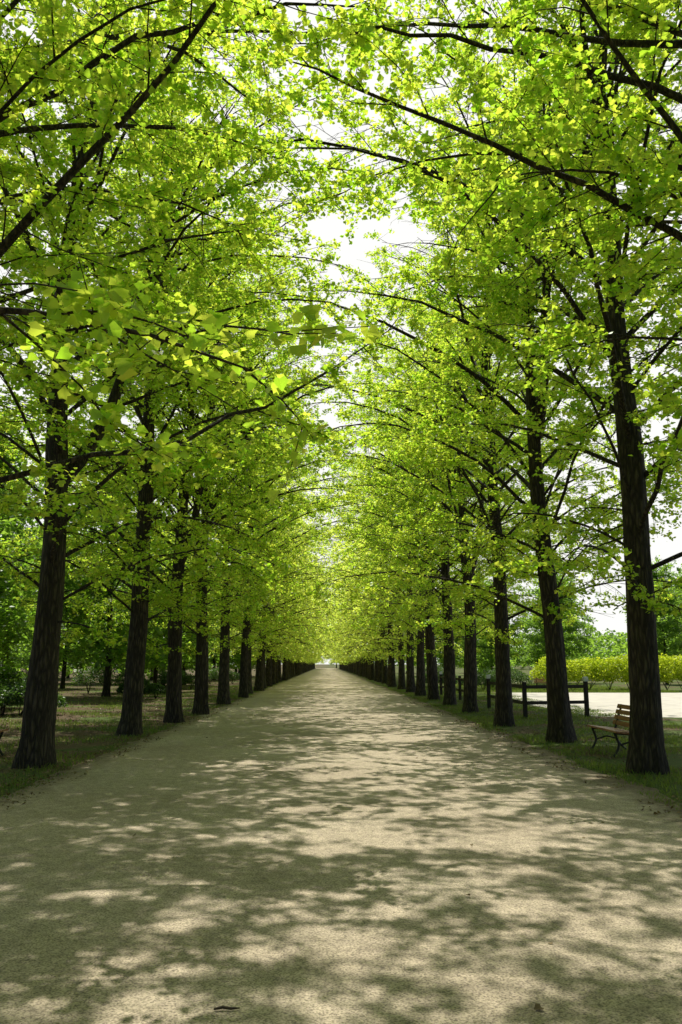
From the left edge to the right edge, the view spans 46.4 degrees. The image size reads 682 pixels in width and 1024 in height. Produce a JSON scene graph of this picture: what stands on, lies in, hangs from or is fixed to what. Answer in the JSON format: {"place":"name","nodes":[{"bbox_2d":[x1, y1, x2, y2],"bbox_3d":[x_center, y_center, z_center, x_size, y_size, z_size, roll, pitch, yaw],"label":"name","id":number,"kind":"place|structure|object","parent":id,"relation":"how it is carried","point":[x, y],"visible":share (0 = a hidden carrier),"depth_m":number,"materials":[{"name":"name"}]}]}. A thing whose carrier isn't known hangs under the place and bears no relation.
{"place":"outdoors","nodes":[
{"label":"outdoors","id":0,"kind":"place"},
{"bbox_2d":[0,668,681,1023],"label":"path","id":1,"kind":"structure","parent":0,"point":[230,871],"depth_m":6.02,"materials":[{"name":"sand"},{"name":"gravel"}]},
{"bbox_2d":[214,1006,239,1009],"bbox_3d":[-0.535,2.321,3.728,0.122,0.016,0.023,0,-11,-1],"label":"fallen twig","id":2,"kind":"object","parent":1,"relation":"on","point":[224,1007],"visible":1,"depth_m":3.72,"materials":[{"name":"brown wood"}]},
{"bbox_2d":[0,664,681,809],"bbox_3d":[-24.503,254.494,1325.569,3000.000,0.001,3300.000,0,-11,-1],"label":"ground","id":3,"kind":"structure","parent":0,"point":[673,757],"depth_m":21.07,"materials":[{"name":"green plant"}]},
{"bbox_2d":[0,729,7,755],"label":"park bench","id":4,"kind":"object","parent":3,"relation":"on","point":[1,734],"visible":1,"depth_m":14.18,"materials":[{"name":"brown wood"}]},
{"bbox_2d":[0,670,26,708],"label":"bush","id":5,"kind":"object","parent":3,"relation":"on","point":[2,676],"visible":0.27,"depth_m":28.90,"materials":[{"name":"green plant"}]},
{"bbox_2d":[6,631,33,656],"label":"broadleaf tree","id":6,"kind":"object","parent":3,"relation":"on","point":[15,652],"visible":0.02,"depth_m":67.04,"materials":[{"name":"green plant"}]},
{"bbox_2d":[0,656,60,679],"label":"bush","id":7,"kind":"object","parent":3,"relation":"on","point":[24,664],"visible":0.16,"depth_m":48.65,"materials":[{"name":"green plant"}]},
{"bbox_2d":[0,680,68,715],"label":"bush","id":8,"kind":"object","parent":3,"relation":"on","point":[14,694],"visible":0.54,"depth_m":24.96,"materials":[{"name":"green plant"}]},
{"bbox_2d":[0,475,72,666],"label":"broadleaf tree","id":9,"kind":"object","parent":3,"relation":"on","point":[5,647],"visible":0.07,"depth_m":41.88,"materials":[{"name":"green plant"}]},
{"bbox_2d":[0,395,73,683],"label":"broadleaf tree","id":10,"kind":"object","parent":3,"relation":"on","point":[16,618],"visible":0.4,"depth_m":29.20,"materials":[{"name":"green plant"}]},
{"bbox_2d":[0,463,79,666],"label":"broadleaf tree","id":11,"kind":"object","parent":3,"relation":"on","point":[33,531],"visible":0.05,"depth_m":46.48,"materials":[{"name":"green plant"}]},
{"bbox_2d":[18,647,70,666],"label":"broadleaf tree","id":12,"kind":"object","parent":3,"relation":"on","point":[25,654],"depth_m":85.35,"materials":[{"name":"green plant"}]},
{"bbox_2d":[19,605,91,672],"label":"broadleaf tree","id":13,"kind":"object","parent":3,"relation":"on","point":[31,645],"visible":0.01,"depth_m":79.76,"materials":[{"name":"green plant"}]},
{"bbox_2d":[9,529,120,688],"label":"broadleaf tree","id":14,"kind":"object","parent":3,"relation":"on","point":[63,660],"visible":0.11,"depth_m":52.76,"materials":[{"name":"green plant"}]},
{"bbox_2d":[59,548,113,682],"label":"broadleaf tree","id":15,"kind":"object","parent":3,"relation":"on","point":[73,649],"visible":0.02,"depth_m":67.44,"materials":[{"name":"green plant"}]},
{"bbox_2d":[69,664,124,692],"bbox_3d":[-12.865,9.114,43.937,4.232,1.786,2.709,0,-11,-1],"label":"bush","id":16,"kind":"object","parent":3,"relation":"on","point":[91,673],"visible":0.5,"depth_m":43.63,"materials":[{"name":"green plant"}]},
{"bbox_2d":[66,543,128,673],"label":"broadleaf tree","id":17,"kind":"object","parent":3,"relation":"on","point":[76,666],"visible":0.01,"depth_m":63.92,"materials":[{"name":"green plant"}]},
{"bbox_2d":[8,425,209,696],"bbox_3d":[-11.937,2.390,41.245,10.174,14.310,9.733,-3,-11,14],"label":"broadleaf tree","id":18,"kind":"object","parent":3,"relation":"on","point":[108,661],"visible":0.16,"depth_m":39.84,"materials":[{"name":"green plant"}]},
{"bbox_2d":[116,677,165,698],"bbox_3d":[-9.297,8.192,37.033,2.441,1.017,1.726,0,-11,-1],"label":"bush","id":19,"kind":"object","parent":3,"relation":"on","point":[151,688],"visible":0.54,"depth_m":36.86,"materials":[{"name":"green plant"}]},
{"bbox_2d":[97,532,209,684],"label":"broadleaf tree","id":20,"kind":"object","parent":3,"relation":"on","point":[185,657],"visible":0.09,"depth_m":46.96,"materials":[{"name":"green plant"}]},
{"bbox_2d":[113,531,219,687],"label":"broadleaf tree","id":21,"kind":"object","parent":3,"relation":"on","point":[183,630],"visible":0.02,"depth_m":54.82,"materials":[{"name":"green plant"}]},
{"bbox_2d":[0,49,342,736],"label":"ginkgo tree","id":22,"kind":"object","parent":3,"relation":"on","point":[130,721],"visible":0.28,"depth_m":18.94,"materials":[{"name":"green plant"}]},
{"bbox_2d":[157,670,194,688],"bbox_3d":[-10.404,10.652,50.772,3.245,1.330,2.139,0,-11,-1],"label":"bush","id":23,"kind":"object","parent":3,"relation":"on","point":[185,678],"visible":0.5,"depth_m":50.53,"materials":[{"name":"green plant"}]},
{"bbox_2d":[149,533,231,684],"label":"broadleaf tree","id":24,"kind":"object","parent":3,"relation":"on","point":[189,652],"visible":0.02,"depth_m":60.87,"materials":[{"name":"green plant"}]},
{"bbox_2d":[0,0,381,502],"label":"ginkgo tree","id":25,"kind":"object","parent":3,"relation":"on","point":[111,321],"visible":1,"depth_m":3.71,"materials":[{"name":"green plant"}]},
{"bbox_2d":[0,0,395,768],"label":"ginkgo tree","id":26,"kind":"object","parent":3,"relation":"on","point":[36,746],"visible":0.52,"depth_m":13.49,"materials":[{"name":"green plant"}]},
{"bbox_2d":[0,181,403,722],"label":"ginkgo tree","id":27,"kind":"object","parent":3,"relation":"on","point":[173,710],"visible":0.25,"depth_m":22.56,"materials":[{"name":"green plant"}]},
{"bbox_2d":[0,0,420,533],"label":"ginkgo tree","id":28,"kind":"object","parent":3,"relation":"on","point":[59,65],"visible":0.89,"depth_m":8.62,"materials":[{"name":"green plant"}]},
{"bbox_2d":[208,667,239,683],"bbox_3d":[-9.671,13.203,64.565,3.535,1.488,2.264,0,-11,-1],"label":"bush","id":29,"kind":"object","parent":3,"relation":"on","point":[214,674],"visible":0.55,"depth_m":64.35,"materials":[{"name":"green plant"}]},
{"bbox_2d":[208,583,241,679],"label":"broadleaf tree","id":30,"kind":"object","parent":3,"relation":"on","point":[214,661],"visible":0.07,"depth_m":79.60,"materials":[{"name":"green plant"}]},
{"bbox_2d":[64,222,387,714],"bbox_3d":[-3.901,-1.883,27.293,11.411,17.433,11.410,5,-12,-25],"label":"ginkgo tree","id":31,"kind":"object","parent":3,"relation":"on","point":[200,705],"visible":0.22,"depth_m":26.20,"materials":[{"name":"green plant"}]},
{"bbox_2d":[209,606,255,670],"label":"broadleaf tree","id":32,"kind":"object","parent":3,"relation":"on","point":[236,660],"visible":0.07,"depth_m":86.09,"materials":[{"name":"green plant"}]},
{"bbox_2d":[216,627,256,677],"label":"broadleaf tree","id":33,"kind":"object","parent":3,"relation":"on","point":[236,670],"visible":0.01,"depth_m":95.04,"materials":[{"name":"green plant"}]},
{"bbox_2d":[86,333,387,704],"bbox_3d":[-4.561,-0.688,33.851,12.457,17.539,10.633,-7,-14,33],"label":"ginkgo tree","id":34,"kind":"object","parent":3,"relation":"on","point":[223,695],"visible":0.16,"depth_m":32.56,"materials":[{"name":"green plant"}]},
{"bbox_2d":[154,450,349,693],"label":"ginkgo tree","id":35,"kind":"object","parent":3,"relation":"on","point":[257,653],"visible":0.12,"depth_m":44.08,"materials":[{"name":"green plant"}]},
{"bbox_2d":[182,470,342,688],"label":"ginkgo tree","id":36,"kind":"object","parent":3,"relation":"on","point":[308,545],"visible":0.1,"depth_m":53.31,"materials":[{"name":"green plant"}]},
{"bbox_2d":[158,360,384,697],"bbox_3d":[-4.600,0.990,40.580,10.983,16.759,10.983,6,-12,-28],"label":"ginkgo tree","id":37,"kind":"object","parent":3,"relation":"on","point":[243,686],"visible":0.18,"depth_m":38.85,"materials":[{"name":"green plant"}]},
{"bbox_2d":[209,471,349,686],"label":"ginkgo tree","id":38,"kind":"object","parent":3,"relation":"on","point":[268,668],"visible":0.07,"depth_m":58.52,"materials":[{"name":"green plant"}]},
{"bbox_2d":[194,442,366,690],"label":"ginkgo tree","id":39,"kind":"object","parent":3,"relation":"on","point":[259,681],"visible":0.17,"depth_m":48.60,"materials":[{"name":"green plant"}]},
{"bbox_2d":[215,512,348,684],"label":"ginkgo tree","id":40,"kind":"object","parent":3,"relation":"on","point":[274,664],"visible":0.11,"depth_m":63.45,"materials":[{"name":"green plant"}]},
{"bbox_2d":[230,520,338,682],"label":"ginkgo tree","id":41,"kind":"object","parent":3,"relation":"on","point":[276,677],"visible":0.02,"depth_m":68.57,"materials":[{"name":"green plant"}]},
{"bbox_2d":[230,526,338,681],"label":"ginkgo tree","id":42,"kind":"object","parent":3,"relation":"on","point":[279,671],"visible":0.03,"depth_m":73.23,"materials":[{"name":"green plant"}]},
{"bbox_2d":[237,520,347,680],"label":"ginkgo tree","id":43,"kind":"object","parent":3,"relation":"on","point":[284,670],"visible":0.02,"depth_m":77.86,"materials":[{"name":"green plant"}]},
{"bbox_2d":[251,547,337,679],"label":"ginkgo tree","id":44,"kind":"object","parent":3,"relation":"on","point":[308,633],"visible":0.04,"depth_m":82.44,"materials":[{"name":"green plant"}]},
{"bbox_2d":[282,556,320,677],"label":"ginkgo tree","id":45,"kind":"object","parent":3,"relation":"on","point":[304,639],"visible":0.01,"depth_m":93.44,"materials":[{"name":"green plant"}]},
{"bbox_2d":[266,561,340,678],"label":"ginkgo tree","id":46,"kind":"object","parent":3,"relation":"on","point":[289,662],"visible":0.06,"depth_m":88.08,"materials":[{"name":"green plant"}]},
{"bbox_2d":[281,599,335,676],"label":"ginkgo tree","id":47,"kind":"object","parent":3,"relation":"on","point":[305,647],"visible":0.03,"depth_m":97.58,"materials":[{"name":"green plant"}]},
{"bbox_2d":[282,578,334,676],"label":"ginkgo tree","id":48,"kind":"object","parent":3,"relation":"on","point":[304,648],"visible":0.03,"depth_m":102.79,"materials":[{"name":"green plant"}]},
{"bbox_2d":[295,591,328,675],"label":"ginkgo tree","id":49,"kind":"object","parent":3,"relation":"on","point":[296,669],"visible":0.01,"depth_m":107.75,"materials":[{"name":"green plant"}]},
{"bbox_2d":[298,599,331,674],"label":"ginkgo tree","id":50,"kind":"object","parent":3,"relation":"on","point":[313,650],"visible":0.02,"depth_m":113.61,"materials":[{"name":"green plant"}]},
{"bbox_2d":[300,614,333,673],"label":"ginkgo tree","id":51,"kind":"object","parent":3,"relation":"on","point":[310,656],"visible":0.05,"depth_m":127.45,"materials":[{"name":"green plant"}]},
{"bbox_2d":[324,581,355,673],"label":"ginkgo tree","id":52,"kind":"object","parent":3,"relation":"on","point":[345,650],"visible":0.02,"depth_m":126.18,"materials":[{"name":"green plant"}]},
{"bbox_2d":[4,628,676,672],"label":"distant wood","id":53,"kind":"object","parent":3,"relation":"on","point":[602,649],"visible":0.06,"depth_m":159.90,"materials":[{"name":"green plant"}]},
{"bbox_2d":[0,696,681,1009],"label":"leaf litter","id":54,"kind":"object","parent":3,"relation":"on","point":[537,1006],"visible":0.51,"depth_m":16.53,"materials":[{"name":"plant"}]},
{"bbox_2d":[324,593,359,675],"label":"ginkgo tree","id":55,"kind":"object","parent":3,"relation":"on","point":[346,649],"visible":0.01,"depth_m":108.96,"materials":[{"name":"green plant"}]},
{"bbox_2d":[327,591,358,674],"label":"ginkgo tree","id":56,"kind":"object","parent":3,"relation":"on","point":[357,665],"visible":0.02,"depth_m":119.69,"materials":[{"name":"green plant"}]},
{"bbox_2d":[334,639,352,672],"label":"ginkgo tree","id":57,"kind":"object","parent":3,"relation":"on","point":[352,658],"visible":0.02,"depth_m":145.23,"materials":[{"name":"green plant"}]},
{"bbox_2d":[321,582,367,677],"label":"ginkgo tree","id":58,"kind":"object","parent":3,"relation":"on","point":[353,646],"visible":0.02,"depth_m":95.36,"materials":[{"name":"green plant"}]},
{"bbox_2d":[322,560,386,675],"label":"ginkgo tree","id":59,"kind":"object","parent":3,"relation":"on","point":[361,668],"visible":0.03,"depth_m":104.64,"materials":[{"name":"green plant"}]},
{"bbox_2d":[316,555,395,678],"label":"ginkgo tree","id":60,"kind":"object","parent":3,"relation":"on","point":[354,638],"visible":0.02,"depth_m":85.54,"materials":[{"name":"green plant"}]},
{"bbox_2d":[330,562,387,676],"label":"ginkgo tree","id":61,"kind":"object","parent":3,"relation":"on","point":[363,675],"visible":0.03,"depth_m":100.00,"materials":[{"name":"green plant"}]},
{"bbox_2d":[317,529,415,679],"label":"ginkgo tree","id":62,"kind":"object","parent":3,"relation":"on","point":[371,677],"visible":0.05,"depth_m":81.15,"materials":[{"name":"green plant"}]},
{"bbox_2d":[332,536,406,677],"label":"ginkgo tree","id":63,"kind":"object","parent":3,"relation":"on","point":[356,631],"visible":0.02,"depth_m":90.84,"materials":[{"name":"green plant"}]},
{"bbox_2d":[309,503,440,683],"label":"ginkgo tree","id":64,"kind":"object","parent":3,"relation":"on","point":[384,674],"visible":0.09,"depth_m":66.93,"materials":[{"name":"green plant"}]},
{"bbox_2d":[320,515,436,681],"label":"ginkgo tree","id":65,"kind":"object","parent":3,"relation":"on","point":[379,671],"visible":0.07,"depth_m":71.06,"materials":[{"name":"green plant"}]},
{"bbox_2d":[322,523,435,680],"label":"ginkgo tree","id":66,"kind":"object","parent":3,"relation":"on","point":[375,669],"visible":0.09,"depth_m":75.99,"materials":[{"name":"green plant"}]},
{"bbox_2d":[305,470,462,688],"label":"ginkgo tree","id":67,"kind":"object","parent":3,"relation":"on","point":[401,672],"visible":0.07,"depth_m":51.73,"materials":[{"name":"green plant"}]},
{"bbox_2d":[320,496,452,684],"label":"ginkgo tree","id":68,"kind":"object","parent":3,"relation":"on","point":[354,633],"visible":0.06,"depth_m":62.17,"materials":[{"name":"green plant"}]},
{"bbox_2d":[307,450,479,686],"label":"ginkgo tree","id":69,"kind":"object","parent":3,"relation":"on","point":[391,676],"visible":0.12,"depth_m":56.60,"materials":[{"name":"green plant"}]},
{"bbox_2d":[305,416,491,691],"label":"ginkgo tree","id":70,"kind":"object","parent":3,"relation":"on","point":[410,677],"visible":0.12,"depth_m":46.47,"materials":[{"name":"green plant"}]},
{"bbox_2d":[312,376,514,695],"bbox_3d":[3.732,1.140,42.975,11.384,17.374,11.388,-3,-11,17],"label":"ginkgo tree","id":71,"kind":"object","parent":3,"relation":"on","point":[420,690],"visible":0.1,"depth_m":41.94,"materials":[{"name":"green plant"}]},
{"bbox_2d":[405,589,441,667],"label":"broadleaf tree","id":72,"kind":"object","parent":3,"relation":"on","point":[415,662],"visible":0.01,"depth_m":106.17,"materials":[{"name":"green plant"}]},
{"bbox_2d":[286,291,568,705],"bbox_3d":[4.022,-0.845,33.345,12.056,17.649,9.626,-10,-15,42],"label":"ginkgo tree","id":73,"kind":"object","parent":3,"relation":"on","point":[449,697],"visible":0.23,"depth_m":32.07,"materials":[{"name":"green plant"}]},
{"bbox_2d":[302,350,565,699],"bbox_3d":[4.250,-0.081,36.951,12.455,17.544,12.731,-5,-12,25],"label":"ginkgo tree","id":74,"kind":"object","parent":3,"relation":"on","point":[432,671],"visible":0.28,"depth_m":36.17,"materials":[{"name":"green plant"}]},
{"bbox_2d":[415,664,457,677],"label":"bush","id":75,"kind":"object","parent":3,"relation":"on","point":[440,668],"visible":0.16,"depth_m":68.60,"materials":[{"name":"green plant"}]},
{"bbox_2d":[192,0,681,774],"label":"ginkgo tree","id":76,"kind":"object","parent":3,"relation":"on","point":[646,748],"visible":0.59,"depth_m":12.63,"materials":[{"name":"green plant"}]},
{"bbox_2d":[192,0,681,742],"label":"ginkgo tree","id":77,"kind":"object","parent":3,"relation":"on","point":[560,720],"visible":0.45,"depth_m":17.32,"materials":[{"name":"green plant"}]},
{"bbox_2d":[425,672,457,684],"bbox_3d":[6.765,11.555,54.974,2.766,1.125,1.873,0,-11,-1],"label":"bush","id":78,"kind":"object","parent":3,"relation":"on","point":[456,682],"visible":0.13,"depth_m":54.79,"materials":[{"name":"green plant"}]},
{"bbox_2d":[424,598,464,670],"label":"broadleaf tree","id":79,"kind":"object","parent":3,"relation":"on","point":[457,659],"visible":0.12,"depth_m":78.26,"materials":[{"name":"green plant"}]},
{"bbox_2d":[439,671,463,699],"bbox_3d":[5.309,8.132,37.239,0.150,1.240,9.150,0,-11,-1],"label":"fence","id":80,"kind":"object","parent":3,"relation":"on","point":[459,689],"visible":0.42,"depth_m":35.78,"materials":[{"name":"brown wood"}]},
{"bbox_2d":[284,246,621,712],"bbox_3d":[4.340,-1.086,28.753,11.924,16.410,11.671,10,-15,-43],"label":"ginkgo tree","id":81,"kind":"object","parent":3,"relation":"on","point":[470,704],"visible":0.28,"depth_m":27.88,"materials":[{"name":"green plant"}]},
{"bbox_2d":[231,0,681,429],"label":"ginkgo tree","id":82,"kind":"object","parent":3,"relation":"on","point":[664,168],"visible":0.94,"depth_m":8.26,"materials":[{"name":"green plant"}]},
{"bbox_2d":[454,580,486,669],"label":"broadleaf tree","id":83,"kind":"object","parent":3,"relation":"on","point":[464,637],"visible":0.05,"depth_m":88.82,"materials":[{"name":"green plant"}]},
{"bbox_2d":[265,133,681,726],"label":"ginkgo tree","id":84,"kind":"object","parent":3,"relation":"on","point":[497,497],"visible":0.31,"depth_m":21.68,"materials":[{"name":"green plant"}]},
{"bbox_2d":[461,671,495,689],"bbox_3d":[8.629,10.215,48.149,2.916,1.206,1.917,0,-11,-1],"label":"bush","id":85,"kind":"object","parent":3,"relation":"on","point":[484,674],"visible":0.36,"depth_m":47.96,"materials":[{"name":"green plant"}]},
{"bbox_2d":[463,609,519,686],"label":"broadleaf tree","id":86,"kind":"object","parent":3,"relation":"on","point":[487,661],"visible":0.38,"depth_m":55.01,"materials":[{"name":"green plant"}]},
{"bbox_2d":[463,575,534,672],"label":"broadleaf tree","id":87,"kind":"object","parent":3,"relation":"on","point":[518,635],"visible":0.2,"depth_m":65.11,"materials":[{"name":"green plant"}]},
{"bbox_2d":[479,667,532,684],"bbox_3d":[10.563,10.611,51.117,3.755,1.539,2.460,0,-11,-1],"label":"bush","id":88,"kind":"object","parent":3,"relation":"on","point":[517,676],"visible":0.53,"depth_m":50.92,"materials":[{"name":"green plant"}]},
{"bbox_2d":[486,675,589,718],"bbox_3d":[6.482,6.094,26.558,2.200,1.240,5.535,0,-11,-1],"label":"fence","id":89,"kind":"object","parent":3,"relation":"on","point":[525,702],"visible":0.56,"depth_m":24.39,"materials":[{"name":"brown wood"}]},
{"bbox_2d":[534,677,545,684],"bbox_3d":[13.251,11.013,51.410,1.550,0.864,0.720,-2,-11,9],"label":"park bench","id":90,"kind":"object","parent":3,"relation":"on","point":[536,679],"visible":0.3,"depth_m":51.66,"materials":[{"name":"brown wood"}]},
{"bbox_2d":[515,605,580,673],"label":"broadleaf tree","id":91,"kind":"object","parent":3,"relation":"on","point":[535,639],"visible":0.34,"depth_m":61.27,"materials":[{"name":"green plant"}]},
{"bbox_2d":[514,575,595,666],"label":"broadleaf tree","id":92,"kind":"object","parent":3,"relation":"on","point":[535,595],"visible":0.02,"depth_m":84.46,"materials":[{"name":"green plant"}]},
{"bbox_2d":[520,571,601,664],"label":"broadleaf tree","id":93,"kind":"object","parent":3,"relation":"on","point":[570,629],"visible":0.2,"depth_m":68.71,"materials":[{"name":"green plant"}]},
{"bbox_2d":[525,576,596,661],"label":"broadleaf tree","id":94,"kind":"object","parent":3,"relation":"on","point":[586,648],"visible":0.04,"depth_m":115.83,"materials":[{"name":"green plant"}]},
{"bbox_2d":[529,653,681,690],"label":"hedge","id":95,"kind":"object","parent":3,"relation":"on","point":[606,669],"visible":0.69,"depth_m":48.23,"materials":[{"name":"green plant"}]},
{"bbox_2d":[587,704,629,756],"bbox_3d":[5.091,3.992,14.605,0.720,0.864,1.550,0,-11,-1],"label":"park bench","id":96,"kind":"object","parent":3,"relation":"on","point":[615,730],"visible":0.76,"depth_m":14.94,"materials":[{"name":"brown wood"}]},
{"bbox_2d":[614,555,681,654],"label":"broadleaf tree","id":97,"kind":"object","parent":3,"relation":"on","point":[659,573],"visible":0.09,"depth_m":90.14,"materials":[{"name":"green plant"}]},
{"bbox_2d":[623,578,681,684],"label":"broadleaf tree","id":98,"kind":"object","parent":3,"relation":"on","point":[671,632],"visible":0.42,"depth_m":63.20,"materials":[{"name":"green plant"}]},
{"bbox_2d":[657,566,681,643],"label":"broadleaf tree","id":99,"kind":"object","parent":3,"relation":"on","point":[676,574],"visible":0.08,"depth_m":110.92,"materials":[{"name":"green plant"}]},
{"bbox_2d":[659,563,681,653],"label":"broadleaf tree","id":100,"kind":"object","parent":3,"relation":"on","point":[678,638],"visible":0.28,"depth_m":72.91,"materials":[{"name":"green plant"}]},
{"bbox_2d":[666,490,681,510],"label":"ginkgo tree","id":101,"kind":"object","parent":3,"relation":"on","point":[670,506],"visible":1,"depth_m":8.74,"materials":[{"name":"green plant"}]},
{"bbox_2d":[0,0,681,663],"label":"sky","id":102,"kind":"structure","parent":0,"point":[329,228],"materials":[{"name":"white"}]},
{"bbox_2d":[512,693,681,717],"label":"plaza","id":103,"kind":"structure","parent":0,"point":[606,703],"depth_m":34.42,"materials":[{"name":"beige concrete"}]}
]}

